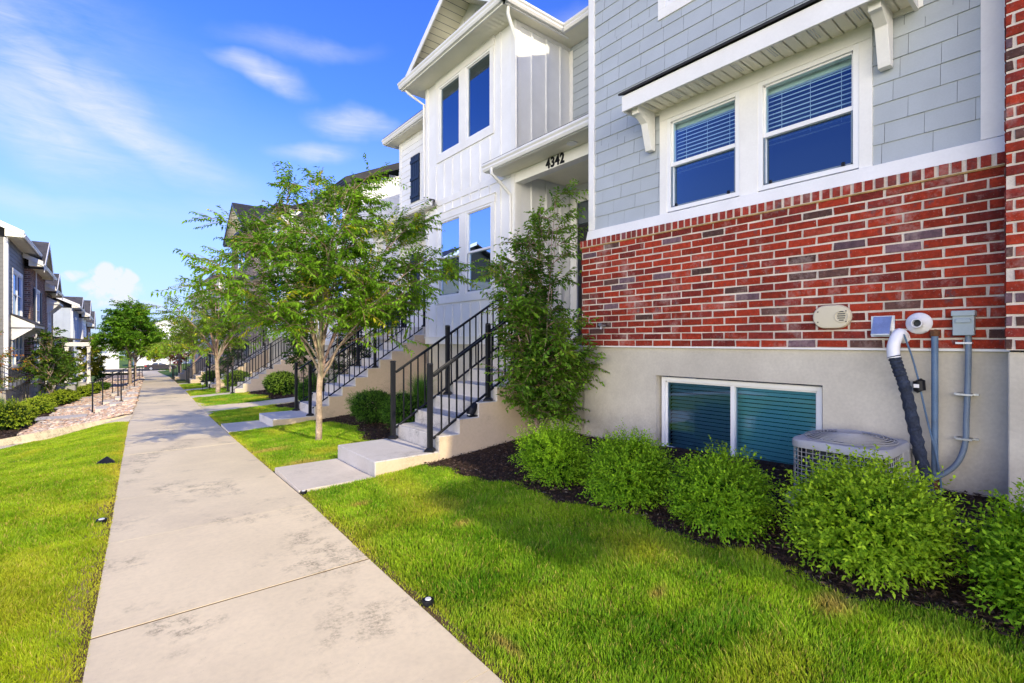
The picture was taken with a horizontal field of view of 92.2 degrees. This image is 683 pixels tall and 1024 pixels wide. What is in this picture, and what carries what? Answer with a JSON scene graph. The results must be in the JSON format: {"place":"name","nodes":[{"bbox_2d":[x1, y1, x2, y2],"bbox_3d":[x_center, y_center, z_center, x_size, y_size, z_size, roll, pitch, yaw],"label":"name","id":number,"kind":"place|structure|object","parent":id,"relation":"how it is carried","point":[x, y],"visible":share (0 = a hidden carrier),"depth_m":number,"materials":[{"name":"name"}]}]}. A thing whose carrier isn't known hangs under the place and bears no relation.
{"place":"outdoors","nodes":[
{"label":"outdoors","id":0,"kind":"place"},
{"bbox_2d":[0,460,113,681],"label":"lawn","id":1,"kind":"structure","parent":0,"point":[33,549],"depth_m":3.81,"materials":[{"name":"plant"}]},
{"bbox_2d":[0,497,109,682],"bbox_3d":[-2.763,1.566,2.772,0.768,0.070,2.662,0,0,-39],"label":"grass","id":2,"kind":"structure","parent":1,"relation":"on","point":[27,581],"depth_m":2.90,"materials":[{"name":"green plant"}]},
{"bbox_2d":[0,421,128,561],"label":"grass","id":3,"kind":"structure","parent":0,"point":[71,472],"depth_m":5.60,"materials":[{"name":"green plant"}]},
{"bbox_2d":[0,414,133,448],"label":"path","id":4,"kind":"structure","parent":0,"point":[26,438],"depth_m":11.20,"materials":[{"name":"concrete"}]},
{"bbox_2d":[92,369,158,371],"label":"street","id":5,"kind":"structure","parent":0,"point":[111,370],"depth_m":86.02,"materials":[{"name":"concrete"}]},
{"bbox_2d":[144,362,176,369],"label":"parked car","id":6,"kind":"object","parent":5,"relation":"on","point":[156,365],"visible":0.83,"depth_m":86.69,"materials":[{"name":"grey paint"}]},
{"bbox_2d":[169,376,273,402],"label":"lawn","id":7,"kind":"structure","parent":0,"point":[181,381],"depth_m":34.41,"materials":[{"name":"plant"}]},
{"bbox_2d":[179,383,229,395],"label":"grass","id":8,"kind":"structure","parent":7,"relation":"on","point":[196,392],"depth_m":23.50,"materials":[{"name":"green plant"}]},
{"bbox_2d":[193,391,271,405],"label":"grass","id":9,"kind":"structure","parent":7,"relation":"on","point":[235,398],"depth_m":17.45,"materials":[{"name":"green plant"}]},
{"bbox_2d":[197,402,247,414],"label":"walkway","id":10,"kind":"structure","parent":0,"point":[207,409],"depth_m":14.71,"materials":[{"name":"concrete"}]},
{"bbox_2d":[221,420,270,432],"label":"walkway","id":11,"kind":"structure","parent":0,"point":[238,426],"depth_m":10.38,"materials":[{"name":"concrete"}]},
{"bbox_2d":[205,404,294,425],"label":"grass","id":12,"kind":"structure","parent":0,"point":[220,417],"depth_m":12.78,"materials":[{"name":"green plant"}]},
{"bbox_2d":[238,397,294,406],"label":"walkway","id":13,"kind":"structure","parent":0,"point":[274,401],"depth_m":15.23,"materials":[{"name":"concrete"}]},
{"bbox_2d":[69,371,516,682],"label":"sidewalk","id":14,"kind":"structure","parent":0,"point":[208,510],"depth_m":3.18,"materials":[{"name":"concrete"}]},
{"bbox_2d":[0,0,587,355],"label":"sky","id":15,"kind":"structure","parent":0,"point":[121,120],"materials":[{"name":"blue"}]},
{"bbox_2d":[275,458,372,492],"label":"walkway","id":16,"kind":"structure","parent":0,"point":[309,476],"depth_m":5.84,"materials":[{"name":"concrete"}]},
{"bbox_2d":[91,356,796,464],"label":"ground","id":17,"kind":"structure","parent":0,"point":[123,364],"depth_m":87.67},
{"bbox_2d":[0,220,45,402],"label":"townhouse","id":18,"kind":"structure","parent":17,"relation":"on","point":[17,326],"depth_m":21.46,"materials":[{"name":"grey"}]},
{"bbox_2d":[13,272,17,314],"bbox_3d":[-22.467,-2.125,22.207,0.104,1.950,1.400,0,0,-39],"label":"window","id":19,"kind":"structure","parent":18,"relation":"in","point":[15,276],"depth_m":22.57,"materials":[{"name":"blue glass"}]},
{"bbox_2d":[18,275,21,315],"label":"window","id":20,"kind":"structure","parent":18,"relation":"in","point":[19,277],"depth_m":23.64,"materials":[{"name":"blue glass"}]},
{"bbox_2d":[0,319,52,392],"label":"street tree","id":21,"kind":"object","parent":17,"relation":"on","point":[5,355],"visible":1,"depth_m":12.87,"materials":[{"name":"green plant"}]},
{"bbox_2d":[23,241,57,400],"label":"townhouse","id":22,"kind":"structure","parent":17,"relation":"on","point":[43,266],"depth_m":25.65,"materials":[{"name":"brick"}]},
{"bbox_2d":[18,327,84,395],"bbox_3d":[-22.208,1.186,23.958,2.621,3.882,2.386,0,0,-6],"label":"street tree","id":23,"kind":"object","parent":17,"relation":"on","point":[51,350],"visible":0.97,"depth_m":23.79,"materials":[{"name":"green plant"}]},
{"bbox_2d":[44,273,63,394],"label":"townhouse","id":24,"kind":"structure","parent":17,"relation":"on","point":[53,289],"depth_m":31.14,"materials":[{"name":"brick"}]},
{"bbox_2d":[49,388,76,404],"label":"shrub","id":25,"kind":"object","parent":17,"relation":"on","point":[61,396],"visible":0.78,"depth_m":23.19,"materials":[{"name":"green plant"}]},
{"bbox_2d":[40,349,90,391],"bbox_3d":[-26.448,1.845,29.028,2.496,3.025,2.223,0,0,-39],"label":"street tree","id":26,"kind":"object","parent":17,"relation":"on","point":[73,363],"visible":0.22,"depth_m":29.02,"materials":[{"name":"green plant"}]},
{"bbox_2d":[53,296,91,386],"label":"townhouse","id":27,"kind":"structure","parent":17,"relation":"on","point":[66,316],"depth_m":38.58,"materials":[{"name":"white"}]},
{"bbox_2d":[16,372,143,435],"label":"rock bed","id":28,"kind":"object","parent":17,"relation":"on","point":[125,376],"visible":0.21,"depth_m":43.59,"materials":[{"name":"grey stone"}]},
{"bbox_2d":[17,384,141,435],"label":"river rocks","id":29,"kind":"object","parent":28,"relation":"on","point":[126,407],"visible":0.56,"depth_m":16.61,"materials":[{"name":"beige stone"}]},
{"bbox_2d":[91,373,144,395],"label":"river rocks","id":30,"kind":"object","parent":28,"relation":"on","point":[137,381],"visible":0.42,"depth_m":39.51,"materials":[{"name":"beige stone"}]},
{"bbox_2d":[79,300,92,381],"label":"townhouse","id":31,"kind":"structure","parent":17,"relation":"on","point":[83,318],"depth_m":47.16,"materials":[{"name":"white paint"}]},
{"bbox_2d":[72,336,109,376],"bbox_3d":[-32.869,1.577,38.448,2.462,4.352,2.014,0,0,25],"label":"street tree","id":32,"kind":"object","parent":17,"relation":"on","point":[94,364],"visible":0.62,"depth_m":38.27,"materials":[{"name":"green plant"}]},
{"bbox_2d":[86,311,96,381],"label":"townhouse","id":33,"kind":"structure","parent":17,"relation":"on","point":[91,324],"depth_m":54.24,"materials":[{"name":"brick"}]},
{"bbox_2d":[91,342,118,368],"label":"distant house","id":34,"kind":"structure","parent":17,"relation":"on","point":[112,363],"depth_m":94.53,"materials":[{"name":"white paint"}]},
{"bbox_2d":[87,295,174,384],"bbox_3d":[-28.470,-0.016,36.836,5.140,6.740,5.054,0,0,29],"label":"street tree","id":35,"kind":"object","parent":17,"relation":"on","point":[127,328],"visible":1,"depth_m":36.13,"materials":[{"name":"green plant"}]},
{"bbox_2d":[109,347,157,376],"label":"street tree","id":36,"kind":"object","parent":17,"relation":"on","point":[134,356],"visible":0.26,"depth_m":52.03,"materials":[{"name":"green plant"}]},
{"bbox_2d":[133,318,190,365],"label":"distant house","id":37,"kind":"structure","parent":17,"relation":"on","point":[142,362],"depth_m":104.60,"materials":[{"name":"white paint"}]},
{"bbox_2d":[138,313,213,374],"bbox_3d":[-22.538,0.349,34.635,4.669,5.036,4.510,0,0,6],"label":"street tree","id":38,"kind":"object","parent":17,"relation":"on","point":[193,367],"visible":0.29,"depth_m":33.84,"materials":[{"name":"green plant"}]},
{"bbox_2d":[174,358,205,379],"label":"entry stairs","id":39,"kind":"structure","parent":17,"relation":"on","point":[182,376],"depth_m":40.03,"materials":[{"name":"concrete"}]},
{"bbox_2d":[138,278,260,392],"bbox_3d":[-12.893,-0.255,21.111,5.048,5.132,4.750,0,0,-39],"label":"street tree","id":40,"kind":"object","parent":17,"relation":"on","point":[206,319],"visible":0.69,"depth_m":20.59,"materials":[{"name":"green plant"}]},
{"bbox_2d":[189,349,231,382],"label":"entry stairs","id":41,"kind":"structure","parent":17,"relation":"on","point":[196,379],"depth_m":32.19,"materials":[{"name":"concrete"}]},
{"bbox_2d":[198,275,231,362],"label":"townhouse","id":42,"kind":"structure","parent":17,"relation":"on","point":[217,283],"depth_m":36.23,"materials":[{"name":"white paint"}]},
{"bbox_2d":[212,329,247,373],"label":"tall shrub","id":43,"kind":"object","parent":17,"relation":"on","point":[229,351],"visible":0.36,"depth_m":27.69,"materials":[{"name":"green plant"}]},
{"bbox_2d":[208,346,268,387],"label":"entry stairs","id":44,"kind":"structure","parent":17,"relation":"on","point":[243,368],"depth_m":26.01,"materials":[{"name":"concrete"}]},
{"bbox_2d":[205,330,263,386],"bbox_3d":[-14.842,0.855,26.486,2.890,2.994,0.170,0,0,-39],"label":"stair railing","id":45,"kind":"object","parent":44,"relation":"on","point":[232,358],"visible":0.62,"depth_m":26.50,"materials":[{"name":"black metal"}]},
{"bbox_2d":[208,334,268,387],"bbox_3d":[-14.187,0.855,25.679,2.890,2.994,0.170,0,0,-39],"label":"stair railing","id":46,"kind":"object","parent":44,"relation":"on","point":[238,358],"visible":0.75,"depth_m":25.64,"materials":[{"name":"black metal"}]},
{"bbox_2d":[223,202,267,365],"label":"townhouse","id":47,"kind":"structure","parent":17,"relation":"on","point":[230,232],"depth_m":28.88,"materials":[{"name":"brick"}]},
{"bbox_2d":[230,347,310,392],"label":"entry stairs","id":48,"kind":"structure","parent":17,"relation":"on","point":[253,384],"depth_m":20.98,"materials":[{"name":"concrete"}]},
{"bbox_2d":[226,336,291,391],"bbox_3d":[-10.999,0.703,21.749,2.890,2.826,0.170,0,0,-39],"label":"stair railing","id":49,"kind":"object","parent":48,"relation":"on","point":[228,368],"visible":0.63,"depth_m":21.72,"materials":[{"name":"black metal"}]},
{"bbox_2d":[230,337,295,393],"bbox_3d":[-10.344,0.703,20.942,2.890,2.826,0.170,0,0,-39],"label":"stair railing","id":50,"kind":"object","parent":48,"relation":"on","point":[270,366],"visible":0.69,"depth_m":20.76,"materials":[{"name":"black metal"}]},
{"bbox_2d":[247,387,294,398],"bbox_3d":[-8.272,1.912,19.030,2.870,0.352,5.380,0,0,-39],"label":"mulch bed","id":51,"kind":"object","parent":17,"relation":"on","point":[278,397],"visible":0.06,"depth_m":17.18,"materials":[{"name":"brown wood"}]},
{"bbox_2d":[261,370,300,394],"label":"shrub","id":52,"kind":"object","parent":51,"relation":"on","point":[285,379],"visible":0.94,"depth_m":17.32,"materials":[{"name":"green plant"}]},
{"bbox_2d":[250,201,308,362],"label":"townhouse","id":53,"kind":"structure","parent":17,"relation":"on","point":[278,349],"depth_m":24.11,"materials":[{"name":"white paint"}]},
{"bbox_2d":[278,401,298,407],"bbox_3d":[-4.599,1.713,14.161,3.500,0.298,3.410,0,0,-39],"label":"mulch bed","id":54,"kind":"object","parent":17,"relation":"on","point":[289,405],"visible":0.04,"depth_m":14.18,"materials":[{"name":"brown plant"}]},
{"bbox_2d":[292,376,329,400],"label":"shrub","id":55,"kind":"object","parent":54,"relation":"on","point":[300,391],"visible":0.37,"depth_m":13.47,"materials":[{"name":"green plant"}]},
{"bbox_2d":[281,325,330,380],"bbox_3d":[-7.898,0.521,18.733,1.649,2.808,1.579,0,0,21],"label":"tall shrub","id":56,"kind":"object","parent":17,"relation":"on","point":[294,353],"visible":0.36,"depth_m":18.54,"materials":[{"name":"green plant"}]},
{"bbox_2d":[151,153,482,439],"bbox_3d":[-3.082,-0.732,8.370,4.985,4.959,4.500,0,0,-39],"label":"street tree","id":57,"kind":"object","parent":17,"relation":"on","point":[313,275],"visible":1,"depth_m":8.01,"materials":[{"name":"green plant"}]},
{"bbox_2d":[259,335,426,426],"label":"entry stairs","id":58,"kind":"structure","parent":17,"relation":"on","point":[335,403],"depth_m":11.60,"materials":[{"name":"concrete"}]},
{"bbox_2d":[292,301,407,410],"bbox_3d":[-3.954,0.168,12.374,2.960,2.884,0.170,0,0,-39],"label":"stair railing","id":59,"kind":"object","parent":58,"relation":"on","point":[296,408],"visible":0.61,"depth_m":12.11,"materials":[{"name":"black metal"}]},
{"bbox_2d":[306,292,424,415],"bbox_3d":[-3.298,0.168,11.566,2.960,2.884,0.170,0,0,-39],"label":"stair railing","id":60,"kind":"object","parent":58,"relation":"on","point":[310,371],"visible":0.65,"depth_m":11.30,"materials":[{"name":"black metal"}]},
{"bbox_2d":[293,163,398,382],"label":"townhouse","id":61,"kind":"structure","parent":17,"relation":"on","point":[391,190],"depth_m":18.86,"materials":[{"name":"white paint"}]},
{"bbox_2d":[326,312,371,379],"bbox_3d":[-4.424,0.211,13.560,1.400,3.044,1.590,0,0,-26],"label":"tall shrub","id":62,"kind":"object","parent":17,"relation":"on","point":[341,348],"visible":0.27,"depth_m":13.53,"materials":[{"name":"green plant"}]},
{"bbox_2d":[311,410,407,439],"bbox_3d":[-1.919,1.544,9.794,3.041,0.343,4.310,0,0,-39],"label":"mulch bed","id":63,"kind":"object","parent":17,"relation":"on","point":[369,431],"visible":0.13,"depth_m":9.02,"materials":[{"name":"brown wood"}]},
{"bbox_2d":[345,387,389,423],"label":"shrub","id":64,"kind":"object","parent":63,"relation":"on","point":[360,409],"visible":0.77,"depth_m":9.33,"materials":[{"name":"green plant"}]},
{"bbox_2d":[378,390,426,428],"bbox_3d":[-1.933,1.216,8.791,1.018,0.738,0.991,0,0,-39],"label":"shrub","id":65,"kind":"object","parent":63,"relation":"on","point":[385,410],"visible":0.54,"depth_m":8.56,"materials":[{"name":"green plant"}]},
{"bbox_2d":[401,367,436,407],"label":"ornamental grass","id":66,"kind":"object","parent":63,"relation":"on","point":[421,386],"depth_m":9.86,"materials":[{"name":"green plant"}]},
{"bbox_2d":[338,345,549,476],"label":"entry stairs","id":67,"kind":"structure","parent":17,"relation":"on","point":[494,422],"depth_m":6.67,"materials":[{"name":"concrete"}]},
{"bbox_2d":[388,292,502,439],"bbox_3d":[-0.947,0.272,7.691,2.130,2.246,0.170,0,0,-39],"label":"stair railing","id":68,"kind":"object","parent":67,"relation":"on","point":[393,372],"visible":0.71,"depth_m":7.40,"materials":[{"name":"black metal"}]},
{"bbox_2d":[424,298,545,452],"bbox_3d":[-0.280,0.272,6.869,2.130,2.246,0.172,0,0,-39],"label":"stair railing","id":69,"kind":"object","parent":67,"relation":"on","point":[431,374],"visible":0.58,"depth_m":6.57,"materials":[{"name":"black metal"}]},
{"bbox_2d":[362,109,587,362],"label":"townhouse","id":70,"kind":"structure","parent":17,"relation":"on","point":[405,139],"depth_m":14.82,"materials":[{"name":"white paint"}]},
{"bbox_2d":[397,0,587,394],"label":"townhouse","id":71,"kind":"structure","parent":17,"relation":"on","point":[500,87],"depth_m":10.34,"materials":[{"name":"white paint"}]},
{"bbox_2d":[438,214,459,297],"bbox_3d":[-1.433,-1.960,11.482,0.110,1.820,0.960,0,0,-39],"label":"window","id":72,"kind":"structure","parent":71,"relation":"in","point":[449,237],"depth_m":11.51,"materials":[{"name":"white glass"}]},
{"bbox_2d":[439,72,459,155],"bbox_3d":[-1.428,-5.260,11.480,0.104,1.640,0.930,0,0,-39],"label":"window","id":73,"kind":"structure","parent":71,"relation":"in","point":[449,92],"depth_m":11.51,"materials":[{"name":"blue glass"}]},
{"bbox_2d":[466,203,490,293],"bbox_3d":[-0.683,-1.960,10.558,0.110,1.820,0.960,0,0,-39],"label":"window","id":74,"kind":"structure","parent":71,"relation":"in","point":[478,220],"depth_m":10.60,"materials":[{"name":"blue glass"}]},
{"bbox_2d":[466,48,490,139],"bbox_3d":[-0.694,-5.260,10.576,0.104,1.640,0.940,0,0,-39],"label":"window","id":75,"kind":"structure","parent":71,"relation":"in","point":[478,71],"depth_m":10.60,"materials":[{"name":"blue glass"}]},
{"bbox_2d":[578,223,587,337],"bbox_3d":[1.715,-1.200,10.006,0.048,2.480,0.980,0,0,-39],"label":"door","id":76,"kind":"structure","parent":71,"relation":"in","point":[584,225],"depth_m":10.33,"materials":[{"name":"black paint"}]},
{"bbox_2d":[474,345,583,433],"bbox_3d":[0.517,0.971,8.197,0.930,1.819,2.680,0,0,-39],"label":"porch landing","id":77,"kind":"object","parent":17,"relation":"on","point":[580,413],"visible":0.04,"depth_m":7.03,"materials":[{"name":"concrete"}]},
{"bbox_2d":[472,178,609,441],"bbox_3d":[0.402,-0.398,6.696,1.897,3.723,1.762,0,0,5],"label":"tall shrub","id":78,"kind":"object","parent":17,"relation":"on","point":[543,386],"visible":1,"depth_m":6.50,"materials":[{"name":"green plant"}]},
{"bbox_2d":[424,430,1023,643],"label":"mulch bed","id":79,"kind":"object","parent":17,"relation":"on","point":[936,597],"visible":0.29,"depth_m":3.57,"materials":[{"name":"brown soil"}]},
{"bbox_2d":[506,416,597,489],"bbox_3d":[0.424,1.123,5.079,0.986,0.722,0.890,0,0,-39],"label":"shrub","id":80,"kind":"object","parent":79,"relation":"on","point":[559,452],"visible":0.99,"depth_m":4.92,"materials":[{"name":"green plant"}]},
{"bbox_2d":[572,418,687,513],"bbox_3d":[1.048,1.079,4.426,0.987,0.772,0.924,0,0,-39],"label":"shrub","id":81,"kind":"object","parent":79,"relation":"on","point":[624,472],"visible":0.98,"depth_m":4.25,"materials":[{"name":"green plant"}]},
{"bbox_2d":[652,435,786,547],"bbox_3d":[1.581,1.093,3.758,0.960,0.711,0.938,0,0,-39],"label":"shrub","id":82,"kind":"object","parent":79,"relation":"on","point":[717,493],"visible":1,"depth_m":3.59,"materials":[{"name":"green plant"}]},
{"bbox_2d":[785,429,911,505],"bbox_3d":[2.712,1.054,3.958,0.720,0.652,0.690,0,0,-39],"label":"air conditioner","id":83,"kind":"object","parent":79,"relation":"on","point":[896,449],"visible":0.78,"depth_m":3.82,"materials":[{"name":"metal"}]},
{"bbox_2d":[768,444,986,599],"bbox_3d":[2.248,1.030,3.071,1.192,0.804,1.095,0,0,-39],"label":"shrub","id":84,"kind":"object","parent":79,"relation":"on","point":[872,523],"visible":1,"depth_m":2.81,"materials":[{"name":"green plant"}]},
{"bbox_2d":[942,477,1023,638],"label":"shrub","id":85,"kind":"object","parent":79,"relation":"on","point":[1000,562],"visible":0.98,"depth_m":2.48,"materials":[{"name":"green plant"}]},
{"bbox_2d":[580,0,1023,499],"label":"townhouse","id":86,"kind":"structure","parent":17,"relation":"on","point":[767,179],"depth_m":4.76,"materials":[{"name":"brick"}]},
{"bbox_2d":[667,91,738,212],"bbox_3d":[2.248,-2.080,5.608,0.370,1.100,0.868,0,0,-39],"label":"window","id":87,"kind":"structure","parent":86,"relation":"in","point":[703,141],"depth_m":5.61,"materials":[{"name":"blue glass"}]},
{"bbox_2d":[662,376,822,464],"bbox_3d":[2.496,0.873,5.396,0.364,0.895,1.735,0,0,-39],"label":"window","id":88,"kind":"structure","parent":86,"relation":"in","point":[765,417],"depth_m":5.33,"materials":[{"name":"teal glass"}]},
{"bbox_2d":[758,43,858,191],"bbox_3d":[2.916,-2.080,4.785,0.370,1.100,0.871,0,0,-39],"label":"window","id":89,"kind":"structure","parent":86,"relation":"in","point":[808,114],"depth_m":4.76,"materials":[{"name":"blue glass"}]},
{"bbox_2d":[813,305,851,328],"bbox_3d":[2.870,-0.221,4.421,0.053,0.210,0.303,0,0,-39],"label":"vent cover","id":90,"kind":"object","parent":86,"relation":"attached to","point":[831,316],"visible":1,"depth_m":4.40,"materials":[{"name":"beige plastic"}]},
{"bbox_2d":[871,315,894,336],"bbox_3d":[3.092,-0.128,4.121,0.087,0.175,0.163,0,0,-39],"label":"dryer vent","id":91,"kind":"object","parent":86,"relation":"attached to","point":[882,326],"visible":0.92,"depth_m":4.11,"materials":[{"name":"metal"}]},
{"bbox_2d":[886,328,941,499],"bbox_3d":[3.199,0.592,3.895,0.234,1.400,0.346,0,0,-26],"label":"insulated hose","id":92,"kind":"object","parent":86,"relation":"attached to","point":[897,337],"visible":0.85,"depth_m":3.88,"materials":[{"name":"black plastic"}]},
{"bbox_2d":[906,313,932,333],"bbox_3d":[3.242,-0.146,3.935,0.087,0.172,0.172,0,0,-39],"label":"flue outlet","id":93,"kind":"object","parent":86,"relation":"attached to","point":[919,323],"visible":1,"depth_m":3.93,"materials":[{"name":"white plastic"}]},
{"bbox_2d":[930,329,939,493],"bbox_3d":[3.317,0.564,3.861,0.106,1.319,0.084,0,0,-39],"label":"wall pipe","id":94,"kind":"object","parent":86,"relation":"attached to","point":[934,334],"depth_m":3.84,"materials":[{"name":"grey metal"}]},
{"bbox_2d":[912,310,978,484],"bbox_3d":[3.317,0.475,3.840,0.482,1.416,0.150,0,0,41],"label":"junction box","id":95,"kind":"object","parent":86,"relation":"attached to","point":[964,322],"visible":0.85,"depth_m":3.71,"materials":[{"name":"grey metal"}]},
{"bbox_2d":[1004,0,1023,510],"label":"townhouse","id":96,"kind":"structure","parent":17,"relation":"on","point":[1014,168],"depth_m":3.37,"materials":[{"name":"brick"}]},
{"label":"lawn","id":97,"kind":"structure","parent":17,"relation":"on","visible":0},
{"bbox_2d":[228,420,372,470],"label":"grass","id":98,"kind":"structure","parent":97,"relation":"on","point":[295,443],"depth_m":8.21,"materials":[{"name":"green plant"}]},
{"bbox_2d":[331,467,1023,682],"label":"lawn","id":99,"kind":"structure","parent":0,"point":[665,670],"depth_m":2.69,"materials":[{"name":"plant"}]},
{"bbox_2d":[301,463,630,605],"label":"grass","id":100,"kind":"structure","parent":99,"relation":"on","point":[418,489],"depth_m":4.16,"materials":[{"name":"green plant"}]},
{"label":"mulch bed","id":101,"kind":"structure","parent":0,"visible":0},
{"bbox_2d":[0,404,63,438],"bbox_3d":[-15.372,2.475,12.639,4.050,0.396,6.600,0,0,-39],"label":"mulch bed","id":102,"kind":"object","parent":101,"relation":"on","point":[13,431],"visible":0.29,"depth_m":13.63,"materials":[{"name":"brown wood"}]},
{"bbox_2d":[0,396,33,430],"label":"shrub","id":103,"kind":"object","parent":102,"relation":"on","point":[15,416],"visible":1,"depth_m":13.91,"materials":[{"name":"green plant"}]},
{"bbox_2d":[21,396,55,413],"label":"shrub","id":104,"kind":"object","parent":101,"relation":"on","point":[44,405],"visible":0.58,"depth_m":18.98,"materials":[{"name":"green plant"}]},
{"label":"mulch bed","id":105,"kind":"structure","parent":0,"visible":0},
{"bbox_2d":[221,370,248,387],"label":"shrub","id":106,"kind":"object","parent":105,"relation":"on","point":[238,376],"visible":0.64,"depth_m":22.70,"materials":[{"name":"green plant"}]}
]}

